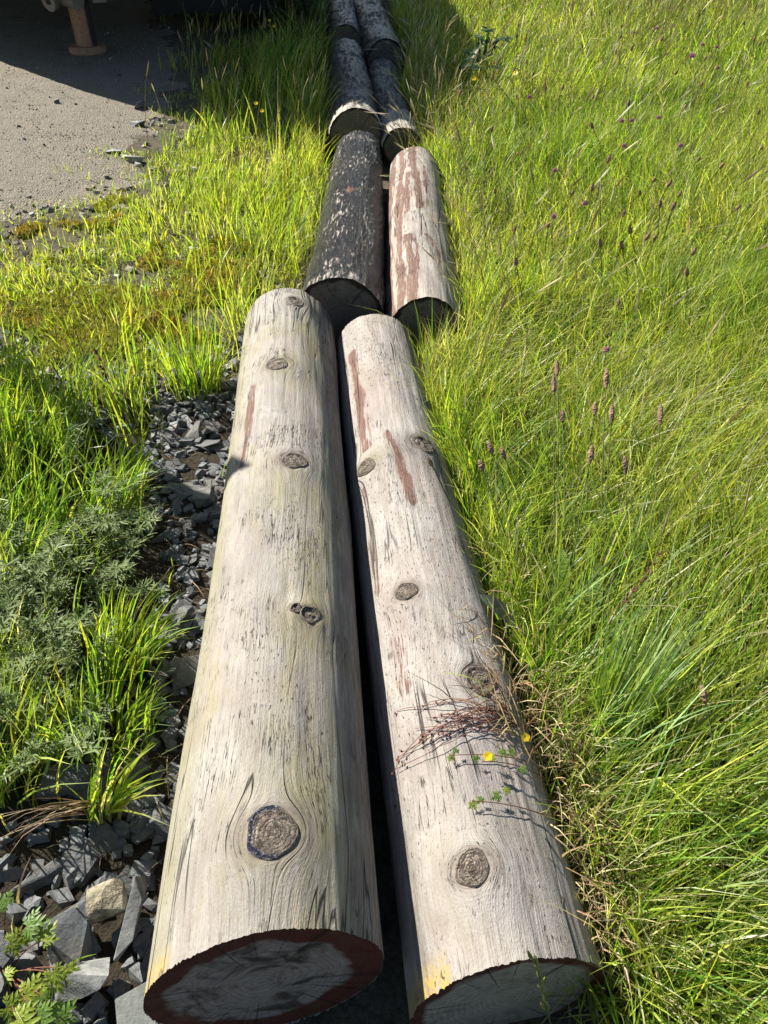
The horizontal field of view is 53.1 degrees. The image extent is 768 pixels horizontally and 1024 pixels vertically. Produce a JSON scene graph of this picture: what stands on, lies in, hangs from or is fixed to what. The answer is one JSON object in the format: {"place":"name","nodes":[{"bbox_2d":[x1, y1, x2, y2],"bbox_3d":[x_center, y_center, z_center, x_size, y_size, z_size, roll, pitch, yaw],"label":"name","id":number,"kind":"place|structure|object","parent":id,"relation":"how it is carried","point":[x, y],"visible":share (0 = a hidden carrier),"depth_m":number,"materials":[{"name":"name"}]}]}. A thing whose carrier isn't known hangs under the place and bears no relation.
{"place":"outdoors","nodes":[
{"label":"outdoors","id":0,"kind":"place"},
{"bbox_2d":[0,0,187,221],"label":"gravel track","id":1,"kind":"structure","parent":0,"point":[114,14],"depth_m":6.11,"materials":[{"name":"gravel"}]},
{"bbox_2d":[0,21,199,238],"bbox_3d":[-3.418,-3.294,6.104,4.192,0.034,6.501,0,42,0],"label":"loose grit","id":2,"kind":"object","parent":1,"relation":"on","point":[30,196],"visible":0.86,"depth_m":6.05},
{"bbox_2d":[124,155,144,163],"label":"track stone","id":3,"kind":"object","parent":1,"relation":"on","point":[134,159],"visible":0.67,"depth_m":4.91,"materials":[{"name":"stone"}]},
{"bbox_2d":[130,120,145,125],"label":"track stone","id":4,"kind":"object","parent":1,"relation":"on","point":[139,122],"visible":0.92,"depth_m":5.53,"materials":[{"name":"stone"}]},
{"bbox_2d":[134,100,147,108],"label":"track stone","id":5,"kind":"object","parent":1,"relation":"on","point":[140,105],"visible":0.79,"depth_m":5.84,"materials":[{"name":"stone"}]},
{"bbox_2d":[42,0,276,55],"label":"trailer","id":6,"kind":"object","parent":1,"relation":"on","point":[86,44],"visible":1,"depth_m":7.38,"materials":[{"name":"black metal"}]},
{"bbox_2d":[0,0,362,1019],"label":"verge grass","id":7,"kind":"structure","parent":0,"point":[294,232],"depth_m":3.64,"materials":[{"name":"plant"}]},
{"bbox_2d":[0,0,767,1023],"bbox_3d":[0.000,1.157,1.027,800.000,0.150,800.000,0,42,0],"label":"ground","id":8,"kind":"structure","parent":0,"point":[382,998],"depth_m":2.20,"materials":[{"name":"soil"}]},
{"bbox_2d":[0,985,10,1008],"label":"slate stone","id":9,"kind":"object","parent":8,"relation":"on","point":[2,1004],"visible":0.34,"depth_m":1.39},
{"bbox_2d":[0,867,27,882],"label":"slate stone","id":10,"kind":"object","parent":8,"relation":"on","point":[12,874],"visible":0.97,"depth_m":1.55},
{"bbox_2d":[0,365,29,473],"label":"grass tuft","id":11,"kind":"object","parent":8,"relation":"on","point":[12,433],"visible":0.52,"depth_m":2.49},
{"bbox_2d":[7,948,41,985],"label":"slate stone","id":12,"kind":"object","parent":8,"relation":"on","point":[29,951],"visible":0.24,"depth_m":1.46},
{"bbox_2d":[5,858,62,900],"bbox_3d":[-0.701,0.757,1.555,0.059,0.041,0.126,27,36,16],"label":"slate stone","id":13,"kind":"object","parent":8,"relation":"on","point":[52,868],"visible":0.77,"depth_m":1.55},
{"bbox_2d":[32,859,44,871],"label":"slate stone","id":14,"kind":"object","parent":8,"relation":"on","point":[36,863],"visible":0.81,"depth_m":1.58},
{"bbox_2d":[0,890,80,1023],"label":"lobed leaf plant","id":15,"kind":"object","parent":8,"relation":"on","point":[27,1010],"visible":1,"depth_m":1.35,"materials":[{"name":"plant"}]},
{"bbox_2d":[0,653,80,778],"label":"grass tuft","id":16,"kind":"object","parent":8,"relation":"on","point":[30,712],"visible":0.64,"depth_m":1.68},
{"bbox_2d":[35,763,92,800],"bbox_3d":[-0.690,0.585,1.667,0.116,0.033,0.072,-10,51,16],"label":"slate stone","id":17,"kind":"object","parent":8,"relation":"on","point":[81,774],"visible":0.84,"depth_m":1.66,"materials":[{"name":"stone"}]},
{"bbox_2d":[0,411,169,780],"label":"thistle clump","id":18,"kind":"object","parent":8,"relation":"on","point":[9,587],"visible":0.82,"depth_m":1.97,"materials":[{"name":"green plant"}]},
{"bbox_2d":[68,758,112,798],"bbox_3d":[-0.646,0.593,1.700,0.093,0.038,0.081,-4,58,-1],"label":"slate stone","id":19,"kind":"object","parent":8,"relation":"on","point":[104,775],"visible":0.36,"depth_m":1.70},
{"bbox_2d":[0,721,183,855],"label":"grass tuft","id":20,"kind":"object","parent":8,"relation":"on","point":[110,802],"visible":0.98,"depth_m":1.58,"materials":[{"name":"plant"}]},
{"bbox_2d":[87,803,105,832],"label":"slate stone","id":21,"kind":"object","parent":8,"relation":"on","point":[104,807],"visible":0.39,"depth_m":1.64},
{"bbox_2d":[83,751,112,762],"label":"slate stone","id":22,"kind":"object","parent":8,"relation":"on","point":[87,758],"visible":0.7,"depth_m":1.72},
{"bbox_2d":[93,349,107,387],"bbox_3d":[-1.023,-0.492,2.799,0.034,0.221,0.029,0,42,0],"label":"red sorrel","id":23,"kind":"object","parent":8,"relation":"on","point":[99,358],"visible":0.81,"depth_m":2.76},
{"bbox_2d":[26,639,179,786],"bbox_3d":[-0.604,0.461,1.723,0.298,0.231,0.365,16,44,17],"label":"grass tuft","id":24,"kind":"object","parent":8,"relation":"on","point":[133,719],"visible":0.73,"depth_m":1.76,"materials":[{"name":"plant"}]},
{"bbox_2d":[88,815,119,852],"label":"slate stone","id":25,"kind":"object","parent":8,"relation":"on","point":[104,837],"visible":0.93,"depth_m":1.62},
{"bbox_2d":[85,878,128,924],"bbox_3d":[-0.537,0.750,1.488,0.079,0.051,0.065,-11,54,-21],"label":"quartz stone","id":26,"kind":"object","parent":8,"relation":"on","point":[107,899],"visible":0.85,"depth_m":1.47,"materials":[{"name":"stone"}]},
{"bbox_2d":[98,359,143,408],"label":"grass tuft","id":27,"kind":"object","parent":8,"relation":"on","point":[109,391],"visible":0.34,"depth_m":2.82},
{"bbox_2d":[103,799,140,817],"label":"slate stone","id":28,"kind":"object","parent":8,"relation":"on","point":[125,813],"visible":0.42,"depth_m":1.67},
{"bbox_2d":[0,320,244,1023],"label":"slate chippings","id":29,"kind":"object","parent":8,"relation":"on","point":[145,865],"visible":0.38,"depth_m":1.87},
{"bbox_2d":[0,932,18,981],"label":"slate stone","id":30,"kind":"object","parent":29,"relation":"on","point":[6,960],"visible":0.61,"depth_m":1.40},
{"bbox_2d":[43,898,92,963],"bbox_3d":[-0.598,0.802,1.456,0.090,0.024,0.107,-16,68,-9],"label":"slate stone","id":31,"kind":"object","parent":29,"relation":"on","point":[72,930],"visible":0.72,"depth_m":1.45,"materials":[{"name":"stone"}]},
{"bbox_2d":[55,957,109,1001],"bbox_3d":[-0.548,0.846,1.389,0.110,0.045,0.061,-18,59,-11],"label":"slate stone","id":32,"kind":"object","parent":29,"relation":"on","point":[89,977],"visible":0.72,"depth_m":1.37,"materials":[{"name":"stone"}]},
{"bbox_2d":[62,837,102,887],"bbox_3d":[-0.628,0.724,1.582,0.084,0.027,0.086,24,61,39],"label":"slate stone","id":33,"kind":"object","parent":29,"relation":"on","point":[86,854],"visible":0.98,"depth_m":1.58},
{"bbox_2d":[113,876,149,960],"bbox_3d":[-0.477,0.764,1.451,0.035,0.056,0.147,9,59,-3],"label":"slate stone","id":34,"kind":"object","parent":29,"relation":"on","point":[133,909],"visible":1,"depth_m":1.43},
{"bbox_2d":[115,982,157,1023],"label":"slate slab","id":35,"kind":"object","parent":29,"relation":"on","point":[129,1007],"depth_m":1.36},
{"bbox_2d":[140,632,170,650],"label":"slate stone","id":36,"kind":"object","parent":29,"relation":"on","point":[167,645],"visible":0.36,"depth_m":1.98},
{"bbox_2d":[149,671,167,690],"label":"slate stone","id":37,"kind":"object","parent":29,"relation":"on","point":[161,678],"visible":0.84,"depth_m":1.90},
{"bbox_2d":[152,530,170,542],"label":"slate stone","id":38,"kind":"object","parent":29,"relation":"on","point":[160,537],"visible":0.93,"depth_m":2.30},
{"bbox_2d":[158,624,179,644],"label":"slate stone","id":39,"kind":"object","parent":29,"relation":"on","point":[175,640],"visible":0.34,"depth_m":2.02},
{"bbox_2d":[169,783,176,803],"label":"slate stone","id":40,"kind":"object","parent":29,"relation":"on","point":[172,795],"visible":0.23,"depth_m":1.68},
{"bbox_2d":[168,600,198,622],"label":"slate stone","id":41,"kind":"object","parent":29,"relation":"on","point":[181,603],"visible":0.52,"depth_m":2.09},
{"bbox_2d":[117,864,131,898],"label":"slate stone","id":42,"kind":"object","parent":8,"relation":"on","point":[124,877],"visible":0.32,"depth_m":1.55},
{"bbox_2d":[108,753,149,782],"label":"slate stone","id":43,"kind":"object","parent":8,"relation":"on","point":[141,759],"visible":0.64,"depth_m":1.74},
{"bbox_2d":[0,186,262,437],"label":"moss","id":44,"kind":"object","parent":8,"relation":"on","point":[139,434],"visible":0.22,"depth_m":3.40,"materials":[{"name":"plant"}]},
{"bbox_2d":[78,571,197,685],"bbox_3d":[-0.603,0.298,1.895,0.277,0.245,0.290,25,47,25],"label":"grass tuft","id":45,"kind":"object","parent":8,"relation":"on","point":[142,634],"visible":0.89,"depth_m":1.91,"materials":[{"name":"plant"}]},
{"bbox_2d":[130,827,154,843],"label":"slate stone","id":46,"kind":"object","parent":8,"relation":"on","point":[143,834],"visible":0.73,"depth_m":1.62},
{"bbox_2d":[142,946,151,973],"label":"slate stone","id":47,"kind":"object","parent":8,"relation":"on","point":[145,962],"visible":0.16,"depth_m":1.44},
{"bbox_2d":[0,116,307,405],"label":"verge grit","id":48,"kind":"object","parent":8,"relation":"on","point":[106,176],"visible":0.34,"depth_m":4.30,"materials":[{"name":"gravel"}]},
{"bbox_2d":[145,802,171,839],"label":"slate stone","id":49,"kind":"object","parent":8,"relation":"on","point":[160,829],"visible":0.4,"depth_m":1.63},
{"bbox_2d":[157,551,169,560],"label":"slate stone","id":50,"kind":"object","parent":8,"relation":"on","point":[163,555],"visible":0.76,"depth_m":2.25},
{"bbox_2d":[160,405,174,415],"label":"slate stone","id":51,"kind":"object","parent":8,"relation":"on","point":[169,410],"visible":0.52,"depth_m":2.82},
{"bbox_2d":[156,436,182,444],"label":"slate stone","id":52,"kind":"object","parent":8,"relation":"on","point":[165,438],"visible":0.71,"depth_m":2.68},
{"bbox_2d":[162,656,179,678],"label":"slate stone","id":53,"kind":"object","parent":8,"relation":"on","point":[169,671],"visible":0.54,"depth_m":1.92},
{"bbox_2d":[163,458,180,467],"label":"slate stone","id":54,"kind":"object","parent":8,"relation":"on","point":[171,464],"visible":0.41,"depth_m":2.58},
{"bbox_2d":[167,550,185,560],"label":"slate stone","id":55,"kind":"object","parent":8,"relation":"on","point":[173,556],"visible":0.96,"depth_m":2.24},
{"bbox_2d":[172,606,187,624],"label":"slate stone","id":56,"kind":"object","parent":8,"relation":"on","point":[183,614],"visible":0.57,"depth_m":2.06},
{"bbox_2d":[124,296,241,400],"bbox_3d":[-0.714,-0.599,2.846,0.429,0.338,0.477,31,50,30],"label":"grass tuft","id":57,"kind":"object","parent":8,"relation":"on","point":[190,376],"visible":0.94,"depth_m":2.87,"materials":[{"name":"plant"}]},
{"bbox_2d":[175,401,190,406],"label":"slate stone","id":58,"kind":"object","parent":8,"relation":"on","point":[185,404],"visible":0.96,"depth_m":2.83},
{"bbox_2d":[170,655,198,689],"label":"slate stone","id":59,"kind":"object","parent":8,"relation":"on","point":[184,675],"visible":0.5,"depth_m":1.93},
{"bbox_2d":[171,479,203,499],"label":"slate stone","id":60,"kind":"object","parent":8,"relation":"on","point":[184,495],"visible":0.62,"depth_m":2.47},
{"bbox_2d":[187,553,197,565],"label":"slate stone","id":61,"kind":"object","parent":8,"relation":"on","point":[194,558],"visible":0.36,"depth_m":2.23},
{"bbox_2d":[196,359,208,380],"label":"slate stone","id":62,"kind":"object","parent":8,"relation":"on","point":[199,375],"visible":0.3,"depth_m":2.95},
{"bbox_2d":[192,485,214,507],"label":"slate stone","id":63,"kind":"object","parent":8,"relation":"on","point":[201,497],"visible":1,"depth_m":2.42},
{"bbox_2d":[190,440,219,450],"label":"slate stone","id":64,"kind":"object","parent":8,"relation":"on","point":[207,443],"visible":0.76,"depth_m":2.66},
{"bbox_2d":[186,420,201,438],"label":"slate stone","id":65,"kind":"object","parent":64,"relation":"on","point":[194,431],"visible":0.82,"depth_m":2.71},
{"bbox_2d":[208,547,215,567],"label":"slate stone","id":66,"kind":"object","parent":8,"relation":"on","point":[211,557],"visible":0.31,"depth_m":2.22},
{"bbox_2d":[213,439,229,453],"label":"slate stone","id":67,"kind":"object","parent":8,"relation":"on","point":[224,444],"visible":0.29,"depth_m":2.67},
{"bbox_2d":[228,357,240,369],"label":"slate stone","id":68,"kind":"object","parent":8,"relation":"on","point":[234,360],"visible":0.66,"depth_m":3.05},
{"bbox_2d":[143,288,383,1023],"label":"log","id":69,"kind":"object","parent":8,"relation":"on","point":[268,909],"visible":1,"depth_m":1.42,"materials":[{"name":"brown wood"}]},
{"bbox_2d":[261,0,325,44],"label":"shrub","id":70,"kind":"object","parent":8,"relation":"on","point":[298,6],"visible":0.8,"depth_m":7.60,"materials":[{"name":"green plant"}]},
{"bbox_2d":[302,130,385,357],"bbox_3d":[-0.166,-1.428,3.757,0.349,0.345,2.057,0,42,0],"label":"log","id":71,"kind":"object","parent":8,"relation":"on","point":[345,270],"visible":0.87,"depth_m":3.25,"materials":[{"name":"black wood"}]},
{"bbox_2d":[327,0,361,47],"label":"log","id":72,"kind":"object","parent":8,"relation":"on","point":[342,14],"visible":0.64,"depth_m":7.09,"materials":[{"name":"black wood"}]},
{"bbox_2d":[0,288,697,1022],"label":"dry grass","id":73,"kind":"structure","parent":8,"relation":"on","point":[546,738],"depth_m":1.53,"materials":[{"name":"plant"}]},
{"bbox_2d":[328,38,381,153],"bbox_3d":[-0.241,-3.095,5.641,0.336,0.337,2.309,-2,42,-2],"label":"log","id":74,"kind":"object","parent":8,"relation":"on","point":[349,115],"visible":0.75,"depth_m":5.01,"materials":[{"name":"black wood"}]},
{"bbox_2d":[354,0,404,72],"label":"log","id":75,"kind":"object","parent":8,"relation":"on","point":[374,23],"visible":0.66,"depth_m":6.56,"materials":[{"name":"black wood"}]},
{"bbox_2d":[368,58,420,163],"bbox_3d":[0.043,-2.878,5.461,0.261,0.251,1.903,-2,42,-3],"label":"log","id":76,"kind":"object","parent":8,"relation":"on","point":[382,83],"visible":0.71,"depth_m":5.08,"materials":[{"name":"black wood"}]},
{"bbox_2d":[385,146,464,359],"bbox_3d":[0.158,-1.303,3.650,0.309,0.310,1.879,0,42,0],"label":"log","id":77,"kind":"object","parent":8,"relation":"on","point":[413,270],"visible":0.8,"depth_m":3.25,"materials":[{"name":"beige wood"}]},
{"bbox_2d":[427,457,449,501],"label":"ribwort plantain","id":78,"kind":"object","parent":8,"relation":"on","point":[430,462],"visible":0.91,"depth_m":2.05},
{"bbox_2d":[336,314,605,1023],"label":"log","id":79,"kind":"object","parent":8,"relation":"on","point":[468,882],"visible":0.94,"depth_m":1.50,"materials":[{"name":"brown wood"}]},
{"bbox_2d":[390,683,519,775],"bbox_3d":[0.139,0.424,1.538,0.272,0.113,0.132,-5,42,-6],"label":"dead sorrel stem","id":80,"kind":"object","parent":79,"relation":"on","point":[462,717],"visible":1,"depth_m":1.52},
{"bbox_2d":[480,594,520,629],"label":"grey leaf","id":81,"kind":"object","parent":79,"relation":"on","point":[494,602],"visible":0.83,"depth_m":1.83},
{"bbox_2d":[447,733,554,819],"bbox_3d":[0.218,0.506,1.438,0.181,0.088,0.144,-9,42,-10],"label":"cinquefoil plant","id":82,"kind":"object","parent":79,"relation":"on","point":[487,755],"visible":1,"depth_m":1.44,"materials":[{"name":"green plant"}]},
{"bbox_2d":[454,26,517,96],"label":"hawkbit plant","id":83,"kind":"object","parent":8,"relation":"on","point":[472,53],"visible":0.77,"depth_m":5.44,"materials":[{"name":"green plant"}]},
{"bbox_2d":[478,459,513,558],"bbox_3d":[0.322,0.060,2.037,0.017,0.277,0.327,-17,44,-18],"label":"ribwort plantain","id":84,"kind":"object","parent":8,"relation":"on","point":[480,465],"visible":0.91,"depth_m":2.04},
{"bbox_2d":[487,441,532,591],"bbox_3d":[0.343,0.025,2.059,0.016,0.301,0.340,-14,44,-16],"label":"ribwort plantain","id":85,"kind":"object","parent":8,"relation":"on","point":[490,447],"visible":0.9,"depth_m":2.07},
{"bbox_2d":[513,257,522,328],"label":"ribwort plantain","id":86,"kind":"object","parent":8,"relation":"on","point":[515,260],"visible":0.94,"depth_m":2.88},
{"bbox_2d":[499,447,543,613],"bbox_3d":[0.375,0.046,2.045,0.024,0.288,0.369,-11,43,-13],"label":"ribwort plantain","id":87,"kind":"object","parent":8,"relation":"on","point":[502,451],"visible":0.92,"depth_m":2.06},
{"bbox_2d":[527,950,550,1023],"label":"grass stalk","id":88,"kind":"object","parent":8,"relation":"on","point":[542,980],"depth_m":1.17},
{"bbox_2d":[551,375,556,559],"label":"ribwort plantain","id":89,"kind":"object","parent":8,"relation":"on","point":[553,384],"visible":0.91,"depth_m":2.12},
{"bbox_2d":[550,361,559,618],"bbox_3d":[0.462,-0.060,2.086,0.016,0.388,0.708,4,42,5],"label":"ribwort plantain","id":90,"kind":"object","parent":8,"relation":"on","point":[557,368],"visible":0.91,"depth_m":2.13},
{"bbox_2d":[559,409,564,550],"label":"ribwort plantain","id":91,"kind":"object","parent":8,"relation":"on","point":[562,416],"visible":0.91,"depth_m":2.10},
{"bbox_2d":[494,548,630,656],"bbox_3d":[0.431,0.258,1.972,0.434,0.200,0.243,-11,43,-12],"label":"dock plant","id":92,"kind":"object","parent":8,"relation":"on","point":[562,567],"visible":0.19,"depth_m":1.94,"materials":[{"name":"green plant"}]},
{"bbox_2d":[562,445,593,646],"bbox_3d":[0.492,0.083,1.969,0.017,0.325,0.432,10,43,11],"label":"ribwort plantain","id":93,"kind":"object","parent":8,"relation":"on","point":[590,454],"visible":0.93,"depth_m":1.99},
{"bbox_2d":[586,401,597,567],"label":"ribwort plantain","id":94,"kind":"object","parent":8,"relation":"on","point":[594,408],"visible":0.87,"depth_m":2.16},
{"bbox_2d":[598,238,602,309],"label":"ribwort plantain","id":95,"kind":"object","parent":8,"relation":"on","point":[600,243],"visible":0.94,"depth_m":2.97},
{"bbox_2d":[594,346,609,401],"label":"clover flower","id":96,"kind":"object","parent":8,"relation":"on","point":[606,349],"visible":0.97,"depth_m":2.42,"materials":[{"name":"pink plant"}]},
{"bbox_2d":[600,368,608,617],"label":"ribwort plantain","id":97,"kind":"object","parent":8,"relation":"on","point":[606,379],"visible":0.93,"depth_m":2.13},
{"bbox_2d":[442,193,767,1023],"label":"clover leaves","id":98,"kind":"object","parent":8,"relation":"on","point":[728,955],"visible":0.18,"depth_m":1.55,"materials":[{"name":"green plant"}]},
{"bbox_2d":[604,404,614,614],"bbox_3d":[0.591,-0.003,2.033,0.017,0.367,0.466,5,42,5],"label":"ribwort plantain","id":99,"kind":"object","parent":8,"relation":"on","point":[611,414],"visible":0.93,"depth_m":2.06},
{"bbox_2d":[569,550,660,697],"bbox_3d":[0.492,0.301,1.755,0.034,0.324,0.398,31,50,30],"label":"sorrel stalk","id":100,"kind":"object","parent":8,"relation":"on","point":[634,589],"visible":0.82,"depth_m":1.77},
{"bbox_2d":[616,456,627,575],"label":"ribwort plantain","id":101,"kind":"object","parent":8,"relation":"on","point":[625,464],"visible":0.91,"depth_m":2.10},
{"bbox_2d":[618,241,628,314],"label":"ribwort plantain","id":102,"kind":"object","parent":8,"relation":"on","point":[621,244],"visible":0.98,"depth_m":2.90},
{"bbox_2d":[627,225,637,279],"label":"ribwort plantain","id":103,"kind":"object","parent":8,"relation":"on","point":[629,230],"visible":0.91,"depth_m":3.01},
{"bbox_2d":[633,404,662,628],"bbox_3d":[0.694,0.011,2.014,0.020,0.365,0.519,9,42,10],"label":"ribwort plantain","id":104,"kind":"object","parent":8,"relation":"on","point":[660,414],"visible":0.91,"depth_m":2.06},
{"bbox_2d":[641,179,671,244],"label":"ribwort plantain","id":105,"kind":"object","parent":8,"relation":"on","point":[669,183],"visible":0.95,"depth_m":3.41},
{"bbox_2d":[655,199,661,254],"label":"ribwort plantain","id":106,"kind":"object","parent":8,"relation":"on","point":[660,203],"visible":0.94,"depth_m":3.24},
{"bbox_2d":[585,569,746,754],"bbox_3d":[0.596,0.308,1.723,0.424,0.303,0.260,-28,49,-28],"label":"grass tuft","id":107,"kind":"object","parent":8,"relation":"on","point":[635,700],"visible":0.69,"depth_m":1.66,"materials":[{"name":"plant"}]},
{"bbox_2d":[657,201,675,261],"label":"ribwort plantain","id":108,"kind":"object","parent":8,"relation":"on","point":[673,205],"visible":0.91,"depth_m":3.24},
{"bbox_2d":[656,247,696,320],"bbox_3d":[1.143,-0.880,3.025,0.020,0.344,0.039,34,48,19],"label":"ribwort plantain","id":109,"kind":"object","parent":8,"relation":"on","point":[693,251],"visible":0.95,"depth_m":2.93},
{"bbox_2d":[681,268,688,333],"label":"ribwort plantain","id":110,"kind":"object","parent":8,"relation":"on","point":[686,272],"visible":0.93,"depth_m":2.76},
{"bbox_2d":[699,684,715,814],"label":"ribwort plantain","id":111,"kind":"object","parent":8,"relation":"on","point":[703,696],"visible":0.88,"depth_m":1.57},
{"bbox_2d":[342,0,767,1023],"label":"meadow grass","id":112,"kind":"structure","parent":0,"point":[728,474],"depth_m":2.39,"materials":[{"name":"plant"}]},
{"bbox_2d":[366,0,767,710],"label":"seeding grass","id":113,"kind":"structure","parent":0,"point":[566,40],"depth_m":4.50,"materials":[{"name":"plant"}]},
{"label":"slate stone","id":114,"kind":"object","parent":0,"visible":0},
{"bbox_2d":[225,381,236,390],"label":"slate stone","id":115,"kind":"object","parent":114,"relation":"on","point":[232,385],"visible":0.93,"depth_m":2.91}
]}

